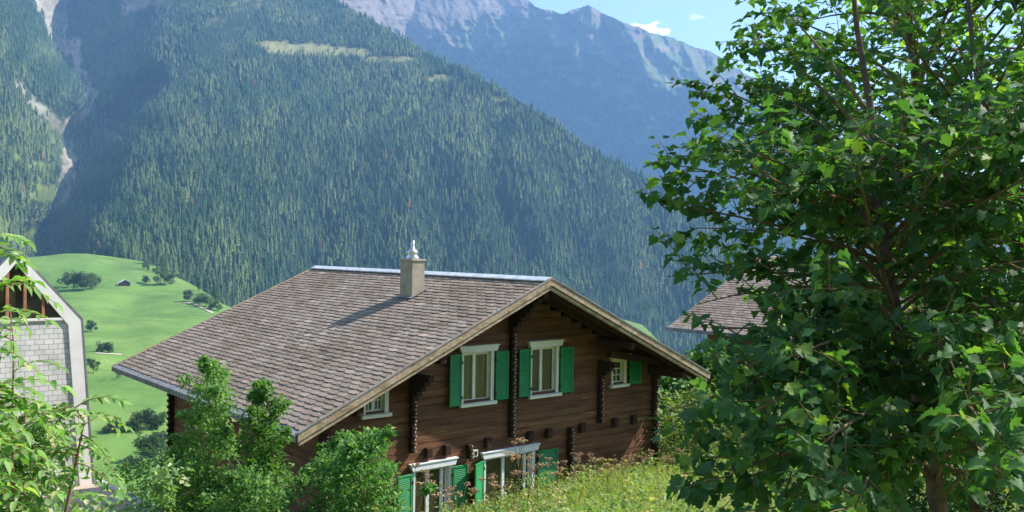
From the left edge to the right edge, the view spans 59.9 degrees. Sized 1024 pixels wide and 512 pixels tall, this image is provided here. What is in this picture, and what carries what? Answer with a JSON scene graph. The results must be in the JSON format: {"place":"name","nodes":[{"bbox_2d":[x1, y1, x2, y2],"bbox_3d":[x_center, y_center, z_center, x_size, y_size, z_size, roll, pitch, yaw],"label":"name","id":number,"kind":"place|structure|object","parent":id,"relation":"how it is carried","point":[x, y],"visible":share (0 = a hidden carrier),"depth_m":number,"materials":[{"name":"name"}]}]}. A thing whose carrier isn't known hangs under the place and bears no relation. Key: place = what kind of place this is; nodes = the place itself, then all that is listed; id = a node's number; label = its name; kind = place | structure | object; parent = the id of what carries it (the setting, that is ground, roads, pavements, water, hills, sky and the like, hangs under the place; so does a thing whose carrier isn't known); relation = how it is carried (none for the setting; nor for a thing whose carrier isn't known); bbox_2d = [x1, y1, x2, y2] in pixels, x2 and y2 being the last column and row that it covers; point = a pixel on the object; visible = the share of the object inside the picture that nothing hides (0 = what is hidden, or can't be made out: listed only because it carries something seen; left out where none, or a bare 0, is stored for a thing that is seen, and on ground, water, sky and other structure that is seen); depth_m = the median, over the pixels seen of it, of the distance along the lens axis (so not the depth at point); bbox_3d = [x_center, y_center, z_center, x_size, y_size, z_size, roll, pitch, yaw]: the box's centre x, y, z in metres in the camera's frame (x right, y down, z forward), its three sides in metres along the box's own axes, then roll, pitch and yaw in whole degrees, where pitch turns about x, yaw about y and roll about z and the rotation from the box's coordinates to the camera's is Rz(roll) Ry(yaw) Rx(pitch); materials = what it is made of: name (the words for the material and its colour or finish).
{"place":"outdoors","nodes":[
{"label":"outdoors","id":0,"kind":"place"},
{"bbox_2d":[177,302,213,312],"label":"field track","id":1,"kind":"structure","parent":0,"point":[200,307],"depth_m":897.06,"materials":[{"name":"beige gravel"}]},
{"bbox_2d":[26,254,689,505],"bbox_3d":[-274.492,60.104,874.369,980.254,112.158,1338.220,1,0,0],"label":"meadow","id":2,"kind":"structure","parent":0,"point":[137,315],"depth_m":799.06,"materials":[{"name":"green plant"}]},
{"bbox_2d":[55,272,77,284],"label":"meadow tree","id":3,"kind":"object","parent":2,"relation":"on","point":[65,275],"visible":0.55,"depth_m":974.15,"materials":[{"name":"green plant"}]},
{"bbox_2d":[63,270,80,289],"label":"meadow tree","id":4,"kind":"object","parent":2,"relation":"on","point":[68,281],"visible":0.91,"depth_m":956.35,"materials":[{"name":"green plant"}]},
{"bbox_2d":[72,271,95,290],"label":"meadow tree","id":5,"kind":"object","parent":2,"relation":"on","point":[81,277],"visible":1,"depth_m":953.03,"materials":[{"name":"green plant"}]},
{"bbox_2d":[83,273,98,289],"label":"meadow tree","id":6,"kind":"object","parent":2,"relation":"on","point":[92,275],"visible":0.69,"depth_m":966.74,"materials":[{"name":"green plant"}]},
{"bbox_2d":[85,320,98,331],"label":"meadow tree","id":7,"kind":"object","parent":2,"relation":"on","point":[90,325],"visible":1,"depth_m":721.19,"materials":[{"name":"green plant"}]},
{"bbox_2d":[86,358,99,372],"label":"meadow tree","id":8,"kind":"object","parent":2,"relation":"on","point":[91,362],"visible":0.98,"depth_m":528.38,"materials":[{"name":"green plant"}]},
{"bbox_2d":[95,344,106,351],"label":"meadow bush","id":9,"kind":"object","parent":2,"relation":"on","point":[100,347],"visible":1,"depth_m":614.03,"materials":[{"name":"green plant"}]},
{"bbox_2d":[95,341,113,352],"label":"meadow bush","id":10,"kind":"object","parent":2,"relation":"on","point":[109,348],"visible":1,"depth_m":615.35,"materials":[{"name":"green plant"}]},
{"bbox_2d":[101,415,123,433],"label":"meadow tree","id":11,"kind":"object","parent":2,"relation":"on","point":[104,429],"visible":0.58,"depth_m":371.49,"materials":[{"name":"green plant"}]},
{"bbox_2d":[117,279,130,285],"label":"hay hut","id":12,"kind":"object","parent":2,"relation":"on","point":[123,282],"visible":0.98,"depth_m":1010.69,"materials":[{"name":"wood"}]},
{"bbox_2d":[123,454,143,466],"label":"meadow tree","id":13,"kind":"object","parent":2,"relation":"on","point":[131,457],"visible":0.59,"depth_m":319.07,"materials":[{"name":"green plant"}]},
{"bbox_2d":[125,417,147,431],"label":"meadow tree","id":14,"kind":"object","parent":2,"relation":"on","point":[134,423],"visible":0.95,"depth_m":375.73,"materials":[{"name":"green plant"}]},
{"bbox_2d":[130,407,156,427],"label":"meadow tree","id":15,"kind":"object","parent":2,"relation":"on","point":[146,415],"visible":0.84,"depth_m":381.69,"materials":[{"name":"green plant"}]},
{"bbox_2d":[142,252,147,267],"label":"conifer tree","id":16,"kind":"object","parent":2,"relation":"on","point":[144,261],"visible":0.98,"depth_m":1123.11,"materials":[{"name":"green plant"}]},
{"bbox_2d":[141,275,150,283],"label":"meadow bush","id":17,"kind":"object","parent":2,"relation":"on","point":[146,279],"visible":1,"depth_m":1036.45,"materials":[{"name":"green plant"}]},
{"bbox_2d":[132,432,166,462],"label":"meadow tree","id":18,"kind":"object","parent":2,"relation":"on","point":[149,443],"visible":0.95,"depth_m":330.09,"materials":[{"name":"green plant"}]},
{"bbox_2d":[147,249,152,262],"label":"conifer tree","id":19,"kind":"object","parent":2,"relation":"on","point":[149,255],"visible":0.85,"depth_m":1170.05,"materials":[{"name":"green plant"}]},
{"bbox_2d":[151,248,154,263],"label":"conifer tree","id":20,"kind":"object","parent":2,"relation":"on","point":[152,253],"visible":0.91,"depth_m":1173.62,"materials":[{"name":"green plant"}]},
{"bbox_2d":[152,253,155,265],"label":"conifer tree","id":21,"kind":"object","parent":2,"relation":"on","point":[154,260],"visible":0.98,"depth_m":1164.40,"materials":[{"name":"green plant"}]},
{"bbox_2d":[148,411,167,429],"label":"meadow tree","id":22,"kind":"object","parent":2,"relation":"on","point":[158,421],"visible":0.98,"depth_m":384.27,"materials":[{"name":"green plant"}]},
{"bbox_2d":[151,266,168,284],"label":"meadow tree","id":23,"kind":"object","parent":2,"relation":"on","point":[162,276],"visible":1,"depth_m":1036.45,"materials":[{"name":"green plant"}]},
{"bbox_2d":[152,430,167,450],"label":"meadow tree","id":24,"kind":"object","parent":2,"relation":"on","point":[163,432],"visible":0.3,"depth_m":347.31,"materials":[{"name":"green plant"}]},
{"bbox_2d":[164,259,169,273],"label":"conifer tree","id":25,"kind":"object","parent":2,"relation":"on","point":[167,266],"visible":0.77,"depth_m":1090.23,"materials":[{"name":"green plant"}]},
{"bbox_2d":[163,271,175,283],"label":"meadow tree","id":26,"kind":"object","parent":2,"relation":"on","point":[171,275],"visible":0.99,"depth_m":1043.20,"materials":[{"name":"green plant"}]},
{"bbox_2d":[185,265,189,281],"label":"conifer tree","id":27,"kind":"object","parent":2,"relation":"on","point":[187,274],"visible":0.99,"depth_m":1087.81,"materials":[{"name":"green plant"}]},
{"bbox_2d":[183,289,193,300],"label":"meadow tree","id":28,"kind":"object","parent":2,"relation":"on","point":[187,293],"visible":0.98,"depth_m":932.12,"materials":[{"name":"green plant"}]},
{"bbox_2d":[192,293,203,303],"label":"meadow tree","id":29,"kind":"object","parent":2,"relation":"on","point":[196,299],"visible":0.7,"depth_m":918.73,"materials":[{"name":"green plant"}]},
{"bbox_2d":[197,274,201,290],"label":"conifer tree","id":30,"kind":"object","parent":2,"relation":"on","point":[199,285],"visible":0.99,"depth_m":1021.74,"materials":[{"name":"green plant"}]},
{"bbox_2d":[199,294,213,303],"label":"meadow tree","id":31,"kind":"object","parent":2,"relation":"on","point":[205,298],"visible":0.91,"depth_m":904.36,"materials":[{"name":"green plant"}]},
{"bbox_2d":[203,274,209,291],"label":"conifer tree","id":32,"kind":"object","parent":2,"relation":"on","point":[206,287],"visible":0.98,"depth_m":999.12,"materials":[{"name":"green plant"}]},
{"bbox_2d":[211,280,215,296],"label":"conifer tree","id":33,"kind":"object","parent":2,"relation":"on","point":[214,289],"visible":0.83,"depth_m":971.49,"materials":[{"name":"green plant"}]},
{"bbox_2d":[207,299,223,309],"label":"meadow tree","id":34,"kind":"object","parent":2,"relation":"on","point":[214,305],"visible":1,"depth_m":891.38,"materials":[{"name":"green plant"}]},
{"bbox_2d":[214,285,219,300],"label":"conifer tree","id":35,"kind":"object","parent":2,"relation":"on","point":[216,295],"visible":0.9,"depth_m":943.33,"materials":[{"name":"green plant"}]},
{"bbox_2d":[0,0,756,353],"bbox_3d":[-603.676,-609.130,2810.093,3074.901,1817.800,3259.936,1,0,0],"label":"wooded mountain","id":36,"kind":"structure","parent":0,"point":[58,10],"depth_m":2379.80,"materials":[{"name":"green plant"}]},
{"bbox_2d":[169,257,172,270],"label":"conifer tree","id":37,"kind":"object","parent":36,"relation":"on","point":[170,265],"visible":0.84,"depth_m":1334.60,"materials":[{"name":"green plant"}]},
{"bbox_2d":[178,257,181,269],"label":"conifer tree","id":38,"kind":"object","parent":36,"relation":"on","point":[179,265],"visible":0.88,"depth_m":1369.54,"materials":[{"name":"green plant"}]},
{"bbox_2d":[231,285,235,297],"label":"conifer tree","id":39,"kind":"object","parent":36,"relation":"on","point":[232,293],"visible":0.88,"depth_m":1456.72,"materials":[{"name":"green plant"}]},
{"bbox_2d":[0,0,770,357],"bbox_3d":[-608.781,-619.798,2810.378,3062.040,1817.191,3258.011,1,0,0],"label":"conifer forest","id":40,"kind":"object","parent":36,"relation":"on","point":[124,202],"visible":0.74,"depth_m":2297.20,"materials":[{"name":"green plant"}]},
{"bbox_2d":[166,441,1023,511],"bbox_3d":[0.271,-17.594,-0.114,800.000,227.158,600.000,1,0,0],"label":"ground","id":41,"kind":"structure","parent":0,"point":[843,503],"depth_m":18.72,"materials":[{"name":"green plant"}]},
{"bbox_2d":[0,233,63,504],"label":"ash sapling","id":42,"kind":"object","parent":41,"relation":"on","point":[22,266],"visible":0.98,"depth_m":3.21,"materials":[{"name":"green plant"}]},
{"bbox_2d":[0,376,75,511],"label":"ash sapling","id":43,"kind":"object","parent":41,"relation":"on","point":[22,404],"visible":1,"depth_m":3.03,"materials":[{"name":"green plant"}]},
{"bbox_2d":[0,304,82,511],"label":"ash sapling","id":44,"kind":"object","parent":41,"relation":"on","point":[11,345],"visible":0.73,"depth_m":3.37,"materials":[{"name":"green plant"}]},
{"bbox_2d":[0,402,89,511],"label":"ash sapling","id":45,"kind":"object","parent":41,"relation":"on","point":[41,434],"visible":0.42,"depth_m":3.55,"materials":[{"name":"green plant"}]},
{"bbox_2d":[0,248,94,488],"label":"block building","id":46,"kind":"structure","parent":41,"relation":"on","point":[64,346],"depth_m":28.25,"materials":[{"name":"concrete block"},{"name":"painted plaster"},{"name":"wood"}]},
{"bbox_2d":[0,393,135,511],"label":"ash sapling","id":47,"kind":"object","parent":41,"relation":"on","point":[68,477],"visible":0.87,"depth_m":3.48,"materials":[{"name":"green plant"}]},
{"bbox_2d":[3,483,147,511],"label":"gravel terrace","id":48,"kind":"structure","parent":41,"relation":"on","point":[90,488],"depth_m":27.24,"materials":[{"name":"grey gravel"}]},
{"bbox_2d":[0,402,194,511],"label":"bramble bush","id":49,"kind":"object","parent":41,"relation":"on","point":[163,483],"visible":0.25,"depth_m":5.44,"materials":[{"name":"green plant"}]},
{"bbox_2d":[95,480,161,511],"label":"terrace kerb","id":50,"kind":"structure","parent":41,"relation":"on","point":[111,488],"depth_m":28.14,"materials":[{"name":"concrete"}]},
{"bbox_2d":[78,443,236,511],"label":"maple bush","id":51,"kind":"object","parent":41,"relation":"on","point":[166,504],"visible":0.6,"depth_m":13.80,"materials":[{"name":"green plant"}]},
{"bbox_2d":[149,354,253,511],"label":"maple bush","id":52,"kind":"object","parent":41,"relation":"on","point":[216,384],"visible":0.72,"depth_m":14.03,"materials":[{"name":"green plant"}]},
{"bbox_2d":[195,458,318,511],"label":"maple bush","id":53,"kind":"object","parent":41,"relation":"on","point":[249,485],"visible":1,"depth_m":12.77,"materials":[{"name":"green plant"}]},
{"bbox_2d":[210,377,313,511],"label":"maple bush","id":54,"kind":"object","parent":41,"relation":"on","point":[259,394],"visible":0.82,"depth_m":13.73,"materials":[{"name":"green plant"}]},
{"bbox_2d":[314,429,358,511],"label":"maple bush","id":55,"kind":"object","parent":41,"relation":"on","point":[330,446],"visible":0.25,"depth_m":14.57,"materials":[{"name":"green plant"}]},
{"bbox_2d":[278,424,438,511],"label":"maple bush","id":56,"kind":"object","parent":41,"relation":"on","point":[371,449],"visible":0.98,"depth_m":13.37,"materials":[{"name":"green plant"}]},
{"bbox_2d":[112,241,710,511],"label":"chalet","id":57,"kind":"object","parent":41,"relation":"on","point":[458,379],"visible":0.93,"depth_m":22.16,"materials":[{"name":"wood"}]},
{"bbox_2d":[360,391,391,419],"bbox_3d":[-3.007,3.147,19.562,0.870,0.810,0.245,1,0,-40],"label":"window","id":58,"kind":"structure","parent":57,"relation":"in","point":[380,403],"depth_m":19.65,"materials":[{"name":"beige paint"}]},
{"bbox_2d":[408,456,458,511],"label":"window","id":59,"kind":"structure","parent":57,"relation":"in","point":[441,469],"depth_m":20.64,"materials":[{"name":"grey paint"}]},
{"bbox_2d":[458,343,499,407],"bbox_3d":[-0.833,2.864,21.362,1.210,1.460,0.245,1,0,-40],"label":"window","id":60,"kind":"structure","parent":57,"relation":"in","point":[478,360],"depth_m":21.44,"materials":[{"name":"beige paint"}]},
{"bbox_2d":[480,442,540,504],"bbox_3d":[-0.075,5.591,22.044,1.870,1.700,0.245,1,0,-40],"label":"window","id":61,"kind":"structure","parent":57,"relation":"in","point":[496,462],"depth_m":22.05,"materials":[{"name":"grey paint"}]},
{"bbox_2d":[527,339,564,399],"bbox_3d":[0.820,2.880,22.736,1.210,1.460,0.245,1,0,-40],"label":"window","id":62,"kind":"structure","parent":57,"relation":"in","point":[545,353],"depth_m":22.82,"materials":[{"name":"beige paint"}]},
{"bbox_2d":[609,353,631,388],"bbox_3d":[2.935,3.156,24.500,0.820,0.910,0.245,1,0,-40],"label":"window","id":63,"kind":"structure","parent":57,"relation":"in","point":[619,374],"depth_m":24.60,"materials":[{"name":"beige paint"}]},
{"bbox_2d":[412,462,432,510],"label":"cow parsley","id":64,"kind":"object","parent":41,"relation":"on","point":[416,465],"visible":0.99,"depth_m":15.79,"materials":[{"name":"brown plant"}]},
{"bbox_2d":[415,480,447,511],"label":"cow parsley","id":65,"kind":"object","parent":41,"relation":"on","point":[440,483],"visible":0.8,"depth_m":15.53,"materials":[{"name":"brown plant"}]},
{"bbox_2d":[442,485,461,511],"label":"cow parsley","id":66,"kind":"object","parent":41,"relation":"on","point":[452,490],"visible":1,"depth_m":15.88,"materials":[{"name":"brown plant"}]},
{"bbox_2d":[462,482,478,511],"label":"cow parsley","id":67,"kind":"object","parent":41,"relation":"on","point":[473,489],"visible":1,"depth_m":16.02,"materials":[{"name":"brown plant"}]},
{"bbox_2d":[478,473,497,511],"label":"cow parsley","id":68,"kind":"object","parent":41,"relation":"on","point":[492,478],"visible":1,"depth_m":16.46,"materials":[{"name":"brown plant"}]},
{"bbox_2d":[488,481,508,510],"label":"cow parsley","id":69,"kind":"object","parent":41,"relation":"on","point":[494,484],"visible":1,"depth_m":16.18,"materials":[{"name":"brown plant"}]},
{"bbox_2d":[502,451,522,511],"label":"cow parsley","id":70,"kind":"object","parent":41,"relation":"on","point":[518,457],"visible":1,"depth_m":17.23,"materials":[{"name":"brown plant"}]},
{"bbox_2d":[510,470,528,511],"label":"cow parsley","id":71,"kind":"object","parent":41,"relation":"on","point":[517,473],"visible":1,"depth_m":16.07,"materials":[{"name":"brown plant"}]},
{"bbox_2d":[511,437,527,511],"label":"cow parsley","id":72,"kind":"object","parent":41,"relation":"on","point":[523,440],"visible":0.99,"depth_m":17.59,"materials":[{"name":"brown plant"}]},
{"bbox_2d":[524,452,542,499],"bbox_3d":[0.414,4.741,18.093,0.252,1.419,0.529,1,0,38],"label":"cow parsley","id":73,"kind":"object","parent":41,"relation":"on","point":[527,467],"visible":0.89,"depth_m":18.03,"materials":[{"name":"brown plant"}]},
{"bbox_2d":[527,455,541,507],"bbox_3d":[0.386,4.591,17.027,0.224,1.451,0.469,1,0,-20],"label":"cow parsley","id":74,"kind":"object","parent":41,"relation":"on","point":[534,471],"visible":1,"depth_m":16.99,"materials":[{"name":"brown plant"}]},
{"bbox_2d":[538,457,558,508],"bbox_3d":[0.732,4.776,18.034,0.406,1.278,0.436,1,0,-39],"label":"cow parsley","id":75,"kind":"object","parent":41,"relation":"on","point":[543,465],"visible":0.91,"depth_m":17.99,"materials":[{"name":"brown plant"}]},
{"bbox_2d":[551,466,564,500],"bbox_3d":[0.914,4.843,18.059,0.248,1.053,0.539,1,0,14],"label":"cow parsley","id":76,"kind":"object","parent":41,"relation":"on","point":[556,474],"visible":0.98,"depth_m":17.99,"materials":[{"name":"brown plant"}]},
{"bbox_2d":[560,457,581,504],"bbox_3d":[1.258,4.890,19.054,0.453,1.060,0.461,1,0,0],"label":"cow parsley","id":77,"kind":"object","parent":41,"relation":"on","point":[576,460],"visible":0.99,"depth_m":19.04,"materials":[{"name":"brown plant"}]},
{"bbox_2d":[570,452,583,490],"bbox_3d":[1.427,4.868,19.531,0.308,1.147,0.514,1,0,0],"label":"cow parsley","id":78,"kind":"object","parent":41,"relation":"on","point":[579,454],"visible":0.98,"depth_m":19.53,"materials":[{"name":"brown plant"}]},
{"bbox_2d":[574,457,595,490],"bbox_3d":[1.603,4.913,19.502,0.486,0.996,0.458,1,0,0],"label":"cow parsley","id":79,"kind":"object","parent":41,"relation":"on","point":[594,459],"visible":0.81,"depth_m":19.53,"materials":[{"name":"brown plant"}]},
{"bbox_2d":[587,453,604,483],"bbox_3d":[1.902,4.958,20.090,0.458,0.975,0.279,1,0,36],"label":"cow parsley","id":80,"kind":"object","parent":41,"relation":"on","point":[590,457],"visible":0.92,"depth_m":20.09,"materials":[{"name":"beige plant"}]},
{"bbox_2d":[597,464,619,484],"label":"cow parsley","id":81,"kind":"object","parent":41,"relation":"on","point":[610,465],"visible":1,"depth_m":19.03,"materials":[{"name":"beige plant"}]},
{"bbox_2d":[612,459,633,473],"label":"cow parsley","id":82,"kind":"object","parent":41,"relation":"on","point":[613,460],"visible":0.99,"depth_m":20.52,"materials":[{"name":"beige plant"}]},
{"bbox_2d":[623,454,636,476],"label":"cow parsley","id":83,"kind":"object","parent":41,"relation":"on","point":[627,457],"visible":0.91,"depth_m":21.10,"materials":[{"name":"beige plant"}]},
{"bbox_2d":[637,454,650,475],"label":"cow parsley","id":84,"kind":"object","parent":41,"relation":"on","point":[646,457],"visible":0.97,"depth_m":21.05,"materials":[{"name":"beige plant"}]},
{"bbox_2d":[647,449,656,473],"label":"cow parsley","id":85,"kind":"object","parent":41,"relation":"on","point":[650,451],"visible":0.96,"depth_m":22.05,"materials":[{"name":"beige plant"}]},
{"bbox_2d":[657,455,674,480],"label":"cow parsley","id":86,"kind":"object","parent":41,"relation":"on","point":[662,458],"visible":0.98,"depth_m":21.98,"materials":[{"name":"beige plant"}]},
{"bbox_2d":[646,383,751,470],"bbox_3d":[5.353,5.084,26.303,4.670,2.707,3.755,1,0,-27],"label":"elder shrub","id":87,"kind":"object","parent":41,"relation":"on","point":[663,444],"visible":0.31,"depth_m":25.90,"materials":[{"name":"green plant"}]},
{"bbox_2d":[657,349,746,453],"bbox_3d":[6.590,5.317,31.066,3.886,4.118,3.873,1,0,0],"label":"shrub","id":88,"kind":"object","parent":41,"relation":"on","point":[665,382],"visible":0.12,"depth_m":30.41,"materials":[{"name":"green plant"}]},
{"bbox_2d":[682,385,825,484],"bbox_3d":[6.744,4.828,23.856,4.119,2.699,5.097,1,0,0],"label":"hedge shrub","id":89,"kind":"object","parent":41,"relation":"on","point":[713,450],"visible":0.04,"depth_m":23.83,"materials":[{"name":"green plant"}]},
{"bbox_2d":[632,0,1023,511],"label":"sycamore tree","id":90,"kind":"object","parent":41,"relation":"on","point":[945,408],"visible":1,"depth_m":5.28,"materials":[{"name":"green plant"}]},
{"bbox_2d":[666,256,1001,457],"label":"neighbour house","id":91,"kind":"structure","parent":41,"relation":"on","point":[734,311],"depth_m":33.65,"materials":[{"name":"stone"}]},
{"bbox_2d":[742,376,764,404],"bbox_3d":[8.811,4.977,32.251,0.085,1.300,1.000,1,0,-40],"label":"window","id":92,"kind":"structure","parent":91,"relation":"in","point":[756,380],"depth_m":32.15,"materials":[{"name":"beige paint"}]},
{"bbox_2d":[689,0,1023,511],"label":"maple tree","id":93,"kind":"object","parent":41,"relation":"on","point":[852,72],"visible":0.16,"depth_m":10.09,"materials":[{"name":"green plant"}]},
{"bbox_2d":[746,0,1023,511],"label":"field maple","id":94,"kind":"object","parent":41,"relation":"on","point":[942,92],"visible":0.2,"depth_m":6.90,"materials":[{"name":"green plant"}]},
{"bbox_2d":[781,347,1019,511],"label":"hedge shrub","id":95,"kind":"object","parent":41,"relation":"on","point":[795,478],"visible":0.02,"depth_m":14.99,"materials":[{"name":"green plant"}]},
{"bbox_2d":[844,360,1023,511],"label":"hedge shrub","id":96,"kind":"object","parent":41,"relation":"on","point":[991,494],"visible":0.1,"depth_m":11.05,"materials":[{"name":"green plant"}]},
{"bbox_2d":[866,0,1023,315],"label":"field maple","id":97,"kind":"object","parent":41,"relation":"on","point":[984,3],"visible":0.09,"depth_m":9.34,"materials":[{"name":"green plant"}]},
{"bbox_2d":[339,0,1012,303],"bbox_3d":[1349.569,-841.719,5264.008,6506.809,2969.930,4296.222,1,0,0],"label":"rocky mountains","id":98,"kind":"structure","parent":0,"point":[434,26],"depth_m":6278.30,"materials":[{"name":"grey stone"}]},
{"bbox_2d":[418,36,1010,256],"bbox_3d":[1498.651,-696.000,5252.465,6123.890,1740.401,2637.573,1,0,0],"label":"distant forest","id":99,"kind":"object","parent":98,"relation":"on","point":[731,208],"visible":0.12,"depth_m":6085.26,"materials":[{"name":"green plant"}]},
{"bbox_2d":[528,0,1023,186],"label":"sky","id":100,"kind":"structure","parent":0,"point":[696,23],"materials":[{"name":"blue"}]}
]}

